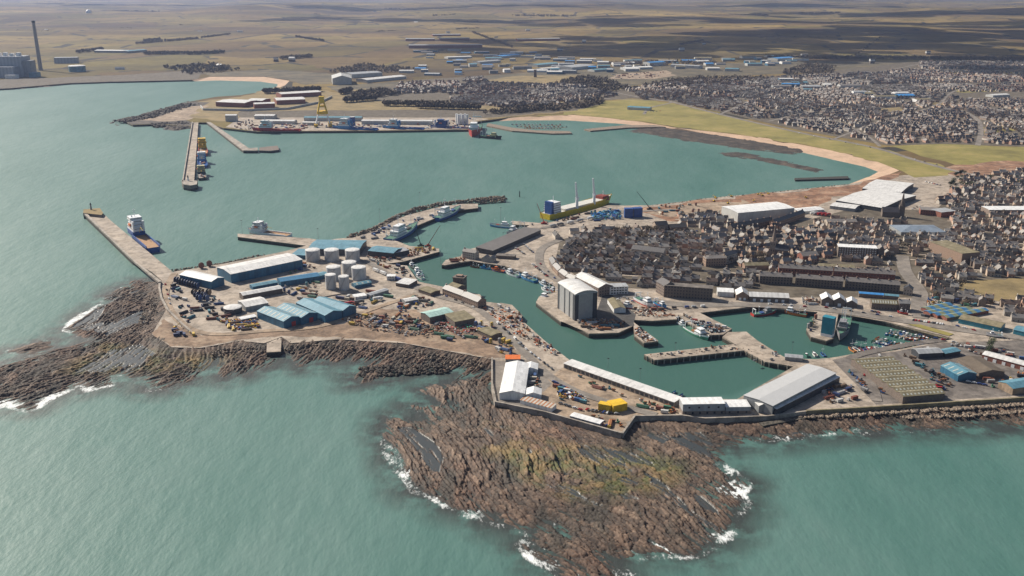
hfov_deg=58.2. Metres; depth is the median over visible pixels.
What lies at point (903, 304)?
tenement
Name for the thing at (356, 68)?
woodland
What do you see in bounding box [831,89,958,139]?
road
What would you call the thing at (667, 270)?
house
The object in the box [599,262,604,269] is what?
house
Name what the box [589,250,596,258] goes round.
house
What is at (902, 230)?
supermarket
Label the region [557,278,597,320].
ship hall
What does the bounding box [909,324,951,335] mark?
slipway grass
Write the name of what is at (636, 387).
quay shed
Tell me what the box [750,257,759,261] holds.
house
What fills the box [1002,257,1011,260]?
house
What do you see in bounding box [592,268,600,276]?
house
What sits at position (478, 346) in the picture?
sandy ground
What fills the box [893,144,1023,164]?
links grass
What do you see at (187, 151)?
parapet
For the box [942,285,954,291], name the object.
house
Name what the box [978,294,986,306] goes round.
house
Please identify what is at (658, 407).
shipping container
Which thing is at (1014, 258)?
house
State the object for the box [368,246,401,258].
storage shed
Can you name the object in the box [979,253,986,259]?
house
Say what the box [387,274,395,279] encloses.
site cabin
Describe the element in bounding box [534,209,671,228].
road
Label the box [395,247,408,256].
storage shed
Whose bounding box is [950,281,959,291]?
house
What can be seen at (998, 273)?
house
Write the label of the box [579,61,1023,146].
suburb ground
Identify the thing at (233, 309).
storage tank
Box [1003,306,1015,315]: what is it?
house
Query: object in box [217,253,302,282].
warehouse
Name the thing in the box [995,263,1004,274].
house
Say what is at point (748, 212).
warehouse
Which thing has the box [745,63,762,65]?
industrial building
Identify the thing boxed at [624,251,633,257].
house
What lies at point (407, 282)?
storage shed
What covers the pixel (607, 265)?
house
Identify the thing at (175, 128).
rocky shore
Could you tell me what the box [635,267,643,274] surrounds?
house
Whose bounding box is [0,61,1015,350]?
ground
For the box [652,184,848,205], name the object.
rock armour
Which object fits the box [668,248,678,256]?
house
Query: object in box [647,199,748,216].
reclaimed ground
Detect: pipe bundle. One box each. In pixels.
[241,327,251,330]
[591,384,602,389]
[636,403,648,408]
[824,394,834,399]
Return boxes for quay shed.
[225,114,237,121]
[254,114,276,118]
[267,119,296,123]
[302,121,319,124]
[304,116,362,120]
[361,119,432,124]
[563,359,680,406]
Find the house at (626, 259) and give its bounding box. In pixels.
[621,256,631,263]
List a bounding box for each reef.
[625,127,802,153]
[720,152,823,172]
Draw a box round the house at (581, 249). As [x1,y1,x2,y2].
[574,246,583,251]
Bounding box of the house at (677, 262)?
[675,258,680,266]
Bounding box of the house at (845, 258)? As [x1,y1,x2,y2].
[840,254,851,261]
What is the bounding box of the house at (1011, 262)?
[1008,260,1019,266]
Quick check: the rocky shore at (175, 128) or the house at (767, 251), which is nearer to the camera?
the house at (767, 251)
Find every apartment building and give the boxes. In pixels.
[664,282,713,300]
[836,244,877,257]
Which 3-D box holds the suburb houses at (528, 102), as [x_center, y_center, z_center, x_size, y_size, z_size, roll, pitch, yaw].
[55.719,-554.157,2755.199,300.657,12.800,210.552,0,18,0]
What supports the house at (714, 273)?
on the town ground at (925, 193)
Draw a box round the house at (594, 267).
[589,264,596,272]
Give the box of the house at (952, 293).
[945,291,957,298]
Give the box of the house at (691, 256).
[688,252,695,260]
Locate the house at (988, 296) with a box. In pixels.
[984,293,993,303]
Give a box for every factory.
[94,50,123,52]
[121,49,146,52]
[143,37,160,40]
[331,72,351,84]
[345,71,381,77]
[356,75,405,82]
[851,356,944,403]
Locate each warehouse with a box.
[179,270,224,288]
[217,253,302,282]
[721,202,793,221]
[794,206,824,213]
[824,219,856,225]
[830,202,859,211]
[836,189,915,211]
[862,179,913,192]
[869,299,897,310]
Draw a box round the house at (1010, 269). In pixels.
[1004,266,1017,274]
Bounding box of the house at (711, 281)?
[706,276,717,285]
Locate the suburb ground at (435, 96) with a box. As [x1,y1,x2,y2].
[362,77,597,105]
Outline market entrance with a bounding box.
[755,402,782,412]
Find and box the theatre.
[929,240,979,263]
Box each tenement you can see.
[549,255,558,268]
[552,261,564,275]
[558,267,567,279]
[565,272,576,278]
[656,276,673,296]
[702,254,725,266]
[719,249,736,263]
[877,244,884,258]
[897,298,910,311]
[903,284,913,295]
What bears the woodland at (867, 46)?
on the ground at (136, 67)
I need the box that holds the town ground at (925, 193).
[444,174,1023,406]
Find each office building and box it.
[609,283,628,294]
[679,397,724,414]
[724,399,750,413]
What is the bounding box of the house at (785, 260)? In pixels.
[780,256,791,263]
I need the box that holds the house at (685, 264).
[680,262,690,269]
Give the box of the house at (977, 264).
[973,259,984,268]
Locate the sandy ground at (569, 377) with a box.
[541,368,679,430]
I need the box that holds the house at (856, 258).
[852,254,860,261]
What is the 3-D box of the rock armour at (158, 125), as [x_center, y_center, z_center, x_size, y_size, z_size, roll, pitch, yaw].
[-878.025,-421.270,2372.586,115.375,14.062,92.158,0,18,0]
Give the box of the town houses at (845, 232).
[552,167,1023,292]
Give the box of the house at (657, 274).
[653,272,662,276]
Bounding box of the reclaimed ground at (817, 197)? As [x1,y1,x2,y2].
[642,172,900,222]
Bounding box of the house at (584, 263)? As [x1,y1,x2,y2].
[579,261,589,264]
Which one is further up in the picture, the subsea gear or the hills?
the hills
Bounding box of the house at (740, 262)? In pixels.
[737,258,744,266]
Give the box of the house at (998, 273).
[994,269,1001,276]
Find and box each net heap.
[222,318,259,329]
[557,389,578,397]
[576,317,624,328]
[634,327,655,341]
[690,320,724,332]
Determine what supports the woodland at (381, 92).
on the ground at (136, 67)
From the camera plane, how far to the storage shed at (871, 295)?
1036.31 m
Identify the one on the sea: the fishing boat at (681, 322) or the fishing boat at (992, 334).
the fishing boat at (681, 322)
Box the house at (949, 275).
[947,273,954,279]
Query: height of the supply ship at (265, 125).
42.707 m
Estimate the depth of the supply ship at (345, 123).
2271.70 m
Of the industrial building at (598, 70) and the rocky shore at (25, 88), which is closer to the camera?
the rocky shore at (25, 88)
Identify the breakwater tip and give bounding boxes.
[83,208,103,218]
[181,180,197,190]
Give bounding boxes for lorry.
[354,299,364,303]
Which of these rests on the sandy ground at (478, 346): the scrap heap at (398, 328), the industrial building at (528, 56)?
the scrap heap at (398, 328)
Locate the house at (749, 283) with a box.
[744,279,752,287]
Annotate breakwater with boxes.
[83,214,176,281]
[184,122,198,180]
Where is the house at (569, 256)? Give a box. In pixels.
[564,253,574,261]
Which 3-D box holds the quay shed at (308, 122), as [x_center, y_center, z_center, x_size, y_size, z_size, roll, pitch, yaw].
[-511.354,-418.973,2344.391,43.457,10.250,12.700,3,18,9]
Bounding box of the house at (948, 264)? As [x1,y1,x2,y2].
[945,261,952,266]
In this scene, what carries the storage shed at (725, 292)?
on the town ground at (925, 193)
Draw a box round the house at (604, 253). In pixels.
[596,249,606,256]
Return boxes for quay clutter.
[240,118,470,128]
[482,306,560,353]
[650,344,762,356]
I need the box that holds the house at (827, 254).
[821,250,832,257]
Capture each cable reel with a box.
[194,282,199,287]
[195,294,201,300]
[198,262,203,267]
[203,294,208,300]
[205,289,211,294]
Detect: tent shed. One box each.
[499,360,528,399]
[525,386,541,399]
[526,361,537,373]
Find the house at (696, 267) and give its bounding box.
[691,262,701,270]
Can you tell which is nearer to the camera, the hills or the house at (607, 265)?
the house at (607, 265)
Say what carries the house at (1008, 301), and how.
on the town ground at (925, 193)
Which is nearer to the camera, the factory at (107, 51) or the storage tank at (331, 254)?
the storage tank at (331, 254)
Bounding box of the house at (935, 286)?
[930,283,941,289]
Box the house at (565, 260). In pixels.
[562,256,569,263]
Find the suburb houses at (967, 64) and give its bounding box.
[918,59,1023,69]
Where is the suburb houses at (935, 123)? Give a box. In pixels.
[678,81,1023,144]
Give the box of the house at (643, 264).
[638,258,645,267]
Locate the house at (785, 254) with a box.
[781,251,789,257]
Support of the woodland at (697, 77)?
on the scrub bank at (754, 70)
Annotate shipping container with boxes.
[383,294,393,297]
[579,399,586,403]
[655,405,663,409]
[987,379,994,382]
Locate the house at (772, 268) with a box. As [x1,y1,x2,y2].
[769,263,775,271]
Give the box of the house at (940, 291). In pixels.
[932,287,945,297]
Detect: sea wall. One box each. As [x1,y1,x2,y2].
[158,282,192,333]
[491,357,621,438]
[622,410,805,437]
[806,397,1023,414]
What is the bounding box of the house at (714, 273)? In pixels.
[711,270,719,277]
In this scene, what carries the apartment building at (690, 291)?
on the town ground at (925, 193)
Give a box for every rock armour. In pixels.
[114,102,198,122]
[138,290,158,324]
[149,121,191,127]
[171,254,264,271]
[210,345,261,357]
[284,343,482,370]
[347,195,505,237]
[358,363,449,377]
[478,196,506,201]
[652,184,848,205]
[797,401,1023,418]
[899,406,1023,419]
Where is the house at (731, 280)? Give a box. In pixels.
[728,278,737,286]
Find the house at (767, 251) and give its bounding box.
[763,247,771,256]
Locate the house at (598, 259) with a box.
[593,256,603,262]
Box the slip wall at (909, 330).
[892,324,947,339]
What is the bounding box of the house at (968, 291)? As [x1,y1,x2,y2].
[964,288,974,293]
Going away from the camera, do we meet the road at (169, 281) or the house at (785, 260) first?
the road at (169, 281)
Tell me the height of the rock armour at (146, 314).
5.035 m
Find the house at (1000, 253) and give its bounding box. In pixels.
[997,250,1013,257]
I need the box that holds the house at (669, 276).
[663,272,673,280]
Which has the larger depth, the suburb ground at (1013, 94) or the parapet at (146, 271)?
the suburb ground at (1013, 94)
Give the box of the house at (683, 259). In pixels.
[680,255,687,262]
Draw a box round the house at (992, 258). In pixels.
[984,255,1001,260]
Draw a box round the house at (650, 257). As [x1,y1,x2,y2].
[640,253,655,261]
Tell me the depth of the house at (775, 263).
1149.41 m
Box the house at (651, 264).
[649,260,657,268]
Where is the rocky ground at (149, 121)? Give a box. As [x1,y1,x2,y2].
[128,102,208,125]
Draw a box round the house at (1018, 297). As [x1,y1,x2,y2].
[1015,293,1023,301]
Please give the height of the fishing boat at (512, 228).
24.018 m
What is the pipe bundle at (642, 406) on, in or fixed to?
on the road at (529, 357)
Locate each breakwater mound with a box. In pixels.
[486,123,571,134]
[584,125,665,131]
[794,176,848,180]
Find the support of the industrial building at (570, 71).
on the ground at (136, 67)
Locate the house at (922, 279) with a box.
[920,275,932,283]
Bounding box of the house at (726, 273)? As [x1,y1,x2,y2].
[723,269,730,278]
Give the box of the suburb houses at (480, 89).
[393,75,617,103]
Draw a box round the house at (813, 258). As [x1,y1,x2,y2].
[808,254,816,263]
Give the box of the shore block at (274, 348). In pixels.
[266,338,281,356]
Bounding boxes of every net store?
[735,286,748,299]
[748,292,789,302]
[819,292,832,305]
[832,292,845,306]
[845,296,857,307]
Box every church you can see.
[770,226,790,254]
[881,193,905,217]
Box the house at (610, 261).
[607,258,623,266]
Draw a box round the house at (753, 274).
[750,271,755,281]
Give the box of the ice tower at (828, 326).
[820,314,835,337]
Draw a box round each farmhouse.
[115,67,124,69]
[288,57,295,61]
[869,58,874,63]
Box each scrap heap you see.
[342,313,447,336]
[433,320,477,335]
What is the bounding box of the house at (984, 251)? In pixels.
[977,249,988,253]
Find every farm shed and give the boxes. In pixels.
[406,38,434,40]
[409,44,481,47]
[432,34,460,35]
[439,37,469,39]
[516,38,559,40]
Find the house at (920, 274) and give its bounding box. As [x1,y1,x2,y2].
[918,271,925,278]
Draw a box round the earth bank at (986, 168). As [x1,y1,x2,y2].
[946,161,1023,175]
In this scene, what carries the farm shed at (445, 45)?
on the ground at (136, 67)
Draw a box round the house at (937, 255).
[932,252,941,256]
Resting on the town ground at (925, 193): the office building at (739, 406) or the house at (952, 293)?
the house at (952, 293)
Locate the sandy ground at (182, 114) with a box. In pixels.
[144,106,207,121]
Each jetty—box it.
[206,122,257,152]
[259,146,278,152]
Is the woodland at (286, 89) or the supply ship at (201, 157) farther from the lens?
the woodland at (286, 89)
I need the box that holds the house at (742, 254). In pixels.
[740,251,749,258]
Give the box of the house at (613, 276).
[605,272,621,280]
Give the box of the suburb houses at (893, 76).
[625,67,1023,99]
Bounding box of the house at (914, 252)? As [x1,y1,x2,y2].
[911,249,918,256]
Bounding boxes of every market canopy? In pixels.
[476,227,540,254]
[774,375,839,413]
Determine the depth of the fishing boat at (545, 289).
1074.07 m
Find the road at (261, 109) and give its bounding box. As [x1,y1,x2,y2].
[200,96,331,110]
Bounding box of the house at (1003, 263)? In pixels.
[999,260,1007,267]
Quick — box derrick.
[314,96,331,126]
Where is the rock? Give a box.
[759,414,810,427]
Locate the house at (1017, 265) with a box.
[1013,262,1021,267]
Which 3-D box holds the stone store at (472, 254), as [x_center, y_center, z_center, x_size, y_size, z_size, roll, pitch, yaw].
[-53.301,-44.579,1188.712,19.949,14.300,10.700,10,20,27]
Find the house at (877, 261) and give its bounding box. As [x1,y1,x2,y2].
[871,257,882,264]
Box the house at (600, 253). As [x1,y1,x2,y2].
[597,249,602,256]
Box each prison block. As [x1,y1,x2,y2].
[216,99,256,107]
[249,98,270,101]
[253,102,274,108]
[274,97,305,104]
[276,90,321,97]
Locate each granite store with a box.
[574,272,612,296]
[631,244,666,256]
[742,262,769,269]
[797,251,818,260]
[818,263,854,267]
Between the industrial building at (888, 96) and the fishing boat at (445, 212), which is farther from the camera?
the industrial building at (888, 96)
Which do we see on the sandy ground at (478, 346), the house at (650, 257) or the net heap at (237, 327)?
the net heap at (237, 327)
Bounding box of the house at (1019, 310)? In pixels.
[1015,305,1023,313]
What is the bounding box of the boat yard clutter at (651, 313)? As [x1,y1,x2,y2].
[632,306,674,316]
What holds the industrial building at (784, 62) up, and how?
on the ground at (136, 67)
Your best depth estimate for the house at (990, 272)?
1113.05 m
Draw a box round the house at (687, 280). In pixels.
[680,276,691,283]
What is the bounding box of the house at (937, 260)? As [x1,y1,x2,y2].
[925,256,941,263]
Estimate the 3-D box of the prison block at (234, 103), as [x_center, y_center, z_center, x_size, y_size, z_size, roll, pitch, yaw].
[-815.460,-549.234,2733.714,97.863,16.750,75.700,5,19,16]
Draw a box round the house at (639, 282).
[637,278,642,286]
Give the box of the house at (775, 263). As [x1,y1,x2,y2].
[770,260,777,267]
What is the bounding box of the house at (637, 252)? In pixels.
[627,251,642,254]
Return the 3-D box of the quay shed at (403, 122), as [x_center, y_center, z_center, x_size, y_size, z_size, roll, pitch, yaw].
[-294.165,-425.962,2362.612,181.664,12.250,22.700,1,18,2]
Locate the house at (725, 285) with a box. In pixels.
[720,281,731,287]
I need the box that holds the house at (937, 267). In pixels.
[935,263,944,270]
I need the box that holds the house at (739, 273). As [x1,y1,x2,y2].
[736,269,742,276]
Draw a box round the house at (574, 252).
[569,250,584,258]
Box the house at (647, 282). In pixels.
[643,278,651,286]
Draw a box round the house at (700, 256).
[696,254,702,261]
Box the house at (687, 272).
[685,269,691,274]
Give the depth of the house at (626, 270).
1121.23 m
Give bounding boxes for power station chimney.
[31,21,42,70]
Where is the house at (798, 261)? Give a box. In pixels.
[795,257,805,264]
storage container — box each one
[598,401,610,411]
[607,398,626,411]
[624,207,632,217]
[633,207,642,217]
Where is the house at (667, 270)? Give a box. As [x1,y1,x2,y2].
[663,268,671,272]
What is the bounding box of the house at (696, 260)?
[693,256,698,263]
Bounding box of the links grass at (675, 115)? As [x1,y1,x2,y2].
[494,99,954,176]
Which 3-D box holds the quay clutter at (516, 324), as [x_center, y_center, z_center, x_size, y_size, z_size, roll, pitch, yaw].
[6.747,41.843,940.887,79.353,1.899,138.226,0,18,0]
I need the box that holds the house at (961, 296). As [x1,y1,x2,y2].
[957,291,970,300]
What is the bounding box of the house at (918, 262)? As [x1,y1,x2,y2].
[915,258,922,265]
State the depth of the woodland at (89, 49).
5032.85 m
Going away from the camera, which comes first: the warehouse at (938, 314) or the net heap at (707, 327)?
the net heap at (707, 327)
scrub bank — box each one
[0,71,203,88]
[204,70,335,84]
[238,100,597,117]
[327,61,918,95]
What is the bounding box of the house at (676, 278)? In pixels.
[672,274,679,282]
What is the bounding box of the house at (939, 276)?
[930,272,942,279]
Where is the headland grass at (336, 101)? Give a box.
[190,87,569,121]
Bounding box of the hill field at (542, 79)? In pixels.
[489,75,584,83]
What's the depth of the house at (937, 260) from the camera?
1163.48 m
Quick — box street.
[578,272,701,279]
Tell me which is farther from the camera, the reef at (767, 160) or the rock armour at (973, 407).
the reef at (767, 160)
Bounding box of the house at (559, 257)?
[556,254,562,260]
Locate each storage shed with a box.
[238,297,268,311]
[238,314,256,321]
[239,285,282,299]
[249,280,277,289]
[257,306,298,327]
[276,303,317,324]
[277,272,319,286]
[292,249,305,258]
[296,298,341,322]
[309,240,366,254]
[314,296,355,317]
[318,271,325,279]
[351,280,371,288]
[352,293,366,299]
[366,288,388,297]
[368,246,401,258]
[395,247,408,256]
[396,278,416,287]
[402,296,418,303]
[418,286,440,296]
[420,307,452,323]
[444,310,474,326]
[478,327,501,338]
[505,355,519,361]
[520,396,555,411]
[570,412,603,425]
[607,297,625,312]
[717,287,733,296]
[785,353,802,361]
[858,291,883,298]
[884,293,898,299]
[911,347,943,358]
[940,362,976,381]
[941,347,960,356]
[956,355,1004,378]
[958,314,1004,331]
[982,351,1023,370]
[998,377,1023,394]
[1013,325,1023,335]
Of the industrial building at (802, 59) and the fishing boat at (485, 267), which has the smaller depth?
the fishing boat at (485, 267)
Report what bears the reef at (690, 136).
in the sea
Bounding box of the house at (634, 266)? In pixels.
[629,263,639,271]
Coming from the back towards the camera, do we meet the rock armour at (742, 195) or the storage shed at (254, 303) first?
the rock armour at (742, 195)
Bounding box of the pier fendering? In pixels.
[646,350,787,370]
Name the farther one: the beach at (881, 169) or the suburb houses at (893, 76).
the suburb houses at (893, 76)
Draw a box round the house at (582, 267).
[580,264,588,271]
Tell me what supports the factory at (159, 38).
on the ground at (136, 67)
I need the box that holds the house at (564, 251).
[560,248,569,255]
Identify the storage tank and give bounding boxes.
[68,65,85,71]
[223,303,241,314]
[305,247,319,261]
[324,247,338,261]
[325,273,336,289]
[326,264,340,279]
[338,274,349,290]
[341,259,355,276]
[345,247,359,261]
[351,264,365,280]
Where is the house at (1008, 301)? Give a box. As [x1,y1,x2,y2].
[999,298,1020,306]
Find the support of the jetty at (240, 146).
in the sea
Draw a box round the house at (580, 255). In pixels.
[576,251,582,261]
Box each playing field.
[881,107,902,111]
[959,278,1023,300]
[983,125,1014,132]
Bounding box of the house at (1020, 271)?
[1017,268,1023,275]
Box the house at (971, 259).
[969,257,978,265]
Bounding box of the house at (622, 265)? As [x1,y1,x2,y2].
[618,263,628,270]
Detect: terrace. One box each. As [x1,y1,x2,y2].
[727,216,772,232]
[759,271,792,284]
[769,209,805,225]
[778,263,832,275]
[795,272,843,288]
[833,266,895,279]
[844,276,900,292]
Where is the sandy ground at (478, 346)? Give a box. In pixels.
[152,308,515,357]
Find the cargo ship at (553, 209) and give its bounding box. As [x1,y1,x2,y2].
[540,178,611,219]
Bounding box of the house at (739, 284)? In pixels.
[734,281,745,290]
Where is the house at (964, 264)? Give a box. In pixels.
[960,260,968,268]
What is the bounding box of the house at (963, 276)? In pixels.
[957,272,966,281]
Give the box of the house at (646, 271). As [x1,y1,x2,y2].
[641,269,651,278]
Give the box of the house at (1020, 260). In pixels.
[1015,257,1023,264]
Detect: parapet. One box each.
[84,214,161,283]
[182,122,192,179]
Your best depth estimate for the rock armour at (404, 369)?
848.74 m
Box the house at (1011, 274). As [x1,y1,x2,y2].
[1007,270,1015,277]
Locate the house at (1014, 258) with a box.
[1010,255,1017,260]
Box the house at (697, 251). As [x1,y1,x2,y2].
[690,248,699,256]
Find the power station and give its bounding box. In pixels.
[0,52,40,78]
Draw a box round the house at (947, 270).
[939,265,957,273]
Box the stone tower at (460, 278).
[452,274,466,284]
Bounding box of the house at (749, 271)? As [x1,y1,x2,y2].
[746,267,756,277]
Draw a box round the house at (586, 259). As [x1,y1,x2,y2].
[583,255,589,261]
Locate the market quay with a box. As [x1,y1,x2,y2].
[783,370,855,412]
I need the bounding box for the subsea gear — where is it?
[590,209,620,219]
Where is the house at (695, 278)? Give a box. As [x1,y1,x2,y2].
[691,274,699,281]
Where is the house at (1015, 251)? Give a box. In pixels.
[1007,247,1017,254]
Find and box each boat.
[383,214,417,240]
[409,259,415,269]
[414,267,422,275]
[416,270,424,279]
[432,198,460,221]
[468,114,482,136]
[479,131,501,139]
[480,265,490,269]
[489,219,511,227]
[491,264,504,272]
[505,265,519,277]
[506,220,524,233]
[519,268,537,282]
[539,278,552,288]
[541,286,552,292]
[541,289,553,296]
[616,298,632,308]
[633,292,653,307]
[653,297,666,308]
[675,316,684,325]
[683,320,708,340]
[750,302,776,316]
[785,307,806,317]
[837,307,851,340]
[848,340,856,352]
[897,309,907,314]
[986,331,1002,337]
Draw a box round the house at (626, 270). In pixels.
[621,266,631,274]
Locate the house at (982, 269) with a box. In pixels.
[980,265,992,272]
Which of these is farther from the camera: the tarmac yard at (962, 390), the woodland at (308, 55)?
the woodland at (308, 55)
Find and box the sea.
[0,81,1023,575]
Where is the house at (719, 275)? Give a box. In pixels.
[715,272,721,283]
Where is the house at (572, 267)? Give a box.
[565,263,580,271]
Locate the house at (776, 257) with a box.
[772,253,779,262]
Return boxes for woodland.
[75,46,103,52]
[102,10,158,11]
[135,37,198,43]
[143,50,187,54]
[163,61,239,73]
[187,49,224,54]
[201,33,230,37]
[261,85,321,93]
[279,53,312,59]
[295,35,324,40]
[329,62,413,72]
[338,86,353,94]
[342,94,377,101]
[350,87,399,96]
[382,99,449,106]
[415,101,481,109]
[471,31,512,47]
[482,95,604,113]
[512,13,575,16]
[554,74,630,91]
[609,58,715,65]
[642,74,776,87]
[680,39,703,44]
[711,13,768,15]
[767,54,849,58]
[783,61,836,74]
[800,11,840,14]
[848,54,1023,59]
[854,36,881,55]
[985,56,1023,60]
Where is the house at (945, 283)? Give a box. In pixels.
[936,278,954,286]
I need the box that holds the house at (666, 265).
[658,260,673,268]
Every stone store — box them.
[442,283,464,300]
[448,282,466,289]
[461,290,485,307]
[462,247,478,259]
[482,254,496,262]
[496,253,515,258]
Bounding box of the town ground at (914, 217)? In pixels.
[557,189,1023,297]
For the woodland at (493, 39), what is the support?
on the ground at (136, 67)
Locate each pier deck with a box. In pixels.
[645,332,826,365]
[807,312,837,339]
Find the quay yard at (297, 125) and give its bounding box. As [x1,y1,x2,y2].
[227,118,486,130]
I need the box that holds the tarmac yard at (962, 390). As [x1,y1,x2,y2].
[833,340,1023,404]
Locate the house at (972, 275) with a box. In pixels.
[967,271,977,279]
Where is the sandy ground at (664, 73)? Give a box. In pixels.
[609,70,674,78]
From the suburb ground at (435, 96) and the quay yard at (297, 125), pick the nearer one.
the quay yard at (297, 125)
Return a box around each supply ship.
[127,208,159,252]
[196,163,206,180]
[197,149,207,167]
[198,134,207,155]
[247,220,291,236]
[252,116,300,131]
[332,114,378,130]
[382,116,424,129]
[430,119,468,128]
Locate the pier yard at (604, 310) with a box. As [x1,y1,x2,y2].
[597,295,635,328]
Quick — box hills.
[0,0,1023,60]
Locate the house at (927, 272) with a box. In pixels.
[921,268,933,276]
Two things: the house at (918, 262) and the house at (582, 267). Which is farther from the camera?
the house at (918, 262)
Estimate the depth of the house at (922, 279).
1086.26 m
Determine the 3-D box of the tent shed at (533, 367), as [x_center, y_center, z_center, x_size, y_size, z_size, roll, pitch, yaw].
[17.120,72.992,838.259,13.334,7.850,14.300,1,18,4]
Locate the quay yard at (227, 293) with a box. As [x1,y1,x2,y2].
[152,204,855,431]
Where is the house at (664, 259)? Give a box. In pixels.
[659,256,669,261]
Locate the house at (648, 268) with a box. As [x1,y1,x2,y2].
[643,265,653,272]
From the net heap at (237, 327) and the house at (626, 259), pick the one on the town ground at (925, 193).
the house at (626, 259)
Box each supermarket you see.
[889,225,945,235]
[981,206,1023,213]
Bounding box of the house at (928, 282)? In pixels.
[924,278,935,286]
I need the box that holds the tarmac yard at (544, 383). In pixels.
[493,360,551,409]
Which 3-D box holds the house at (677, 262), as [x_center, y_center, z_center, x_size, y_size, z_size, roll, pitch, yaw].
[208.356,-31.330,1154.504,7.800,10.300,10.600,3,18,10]
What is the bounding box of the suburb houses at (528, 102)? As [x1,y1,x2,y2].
[481,98,578,107]
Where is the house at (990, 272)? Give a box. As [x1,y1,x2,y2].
[985,266,995,276]
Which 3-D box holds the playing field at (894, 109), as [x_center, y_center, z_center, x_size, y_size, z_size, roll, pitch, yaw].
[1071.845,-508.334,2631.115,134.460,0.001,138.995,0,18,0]
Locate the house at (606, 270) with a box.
[603,268,610,277]
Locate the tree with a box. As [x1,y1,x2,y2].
[957,278,966,289]
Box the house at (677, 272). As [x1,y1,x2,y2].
[671,269,680,274]
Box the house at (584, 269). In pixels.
[581,266,587,272]
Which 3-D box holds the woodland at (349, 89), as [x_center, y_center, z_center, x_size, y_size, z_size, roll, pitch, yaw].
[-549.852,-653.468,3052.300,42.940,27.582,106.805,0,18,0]
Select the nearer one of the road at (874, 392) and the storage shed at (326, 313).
the road at (874, 392)
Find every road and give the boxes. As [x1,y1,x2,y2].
[162,273,417,334]
[200,96,331,110]
[361,259,657,414]
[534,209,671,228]
[535,239,562,281]
[604,98,671,113]
[610,90,669,101]
[618,292,1023,339]
[672,101,995,177]
[720,64,917,113]
[741,98,880,145]
[769,96,1022,121]
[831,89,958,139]
[842,338,945,401]
[896,255,927,318]
[961,110,983,145]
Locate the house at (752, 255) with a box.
[750,251,756,257]
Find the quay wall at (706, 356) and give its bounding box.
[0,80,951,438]
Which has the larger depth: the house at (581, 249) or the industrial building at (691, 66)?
the industrial building at (691, 66)
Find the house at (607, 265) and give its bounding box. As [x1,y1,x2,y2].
[605,262,613,268]
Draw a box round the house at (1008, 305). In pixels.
[1002,303,1017,309]
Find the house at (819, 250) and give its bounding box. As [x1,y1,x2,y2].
[814,246,824,255]
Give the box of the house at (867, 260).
[864,254,871,264]
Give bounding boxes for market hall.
[744,364,835,414]
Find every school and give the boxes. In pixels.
[919,206,936,215]
[931,208,954,216]
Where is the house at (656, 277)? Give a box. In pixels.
[652,275,660,279]
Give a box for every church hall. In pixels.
[652,221,667,229]
[668,223,686,229]
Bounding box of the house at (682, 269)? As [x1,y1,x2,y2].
[679,266,689,273]
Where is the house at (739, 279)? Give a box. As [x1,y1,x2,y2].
[732,275,741,281]
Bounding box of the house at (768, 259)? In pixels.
[765,255,773,263]
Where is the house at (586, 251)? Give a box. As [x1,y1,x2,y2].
[583,249,590,255]
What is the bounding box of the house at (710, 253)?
[705,250,715,254]
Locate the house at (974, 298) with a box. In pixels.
[970,293,980,302]
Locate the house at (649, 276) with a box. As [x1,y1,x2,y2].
[642,272,652,279]
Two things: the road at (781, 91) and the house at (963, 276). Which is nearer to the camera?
the house at (963, 276)
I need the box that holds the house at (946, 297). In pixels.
[940,293,953,302]
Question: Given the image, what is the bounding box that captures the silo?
[349,116,355,126]
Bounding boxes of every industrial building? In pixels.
[54,57,78,63]
[399,70,413,72]
[414,67,426,69]
[424,72,441,75]
[444,56,471,58]
[453,59,466,62]
[468,63,476,66]
[473,60,500,63]
[474,51,488,53]
[482,66,492,69]
[485,57,501,59]
[489,70,497,73]
[493,54,521,57]
[503,68,510,72]
[510,51,522,53]
[513,66,531,69]
[520,55,536,57]
[527,69,547,71]
[528,62,557,66]
[536,67,559,69]
[539,57,550,59]
[547,70,562,73]
[553,58,566,60]
[556,64,595,69]
[558,56,574,58]
[558,63,573,65]
[558,70,576,73]
[565,60,574,62]
[577,60,591,62]
[580,58,595,60]
[588,68,613,71]
[597,61,608,63]
[597,65,609,67]
[611,62,627,64]
[623,59,641,62]
[624,68,638,71]
[627,106,651,110]
[635,66,652,69]
[643,61,665,65]
[670,64,702,68]
[675,65,684,68]
[694,57,711,59]
[703,63,713,65]
[705,67,719,69]
[722,58,734,60]
[725,68,739,71]
[739,55,755,57]
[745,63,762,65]
[767,57,794,60]
[771,85,791,88]
[779,61,790,63]
[781,83,799,86]
[792,58,808,60]
[800,85,820,88]
[837,84,861,88]
[871,95,896,98]
[891,91,908,93]
[895,94,914,98]
[912,98,929,101]
[985,93,1009,96]
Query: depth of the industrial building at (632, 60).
4300.33 m
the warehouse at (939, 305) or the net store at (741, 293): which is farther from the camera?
the net store at (741, 293)
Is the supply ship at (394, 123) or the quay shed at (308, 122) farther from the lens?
the quay shed at (308, 122)
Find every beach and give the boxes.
[193,77,288,86]
[497,115,898,183]
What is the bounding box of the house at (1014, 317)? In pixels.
[1010,312,1023,322]
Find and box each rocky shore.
[0,280,490,409]
[1,84,51,89]
[7,341,52,354]
[152,125,190,130]
[382,376,1023,575]
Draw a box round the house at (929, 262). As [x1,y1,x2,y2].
[922,258,933,266]
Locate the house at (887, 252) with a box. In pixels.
[884,249,890,256]

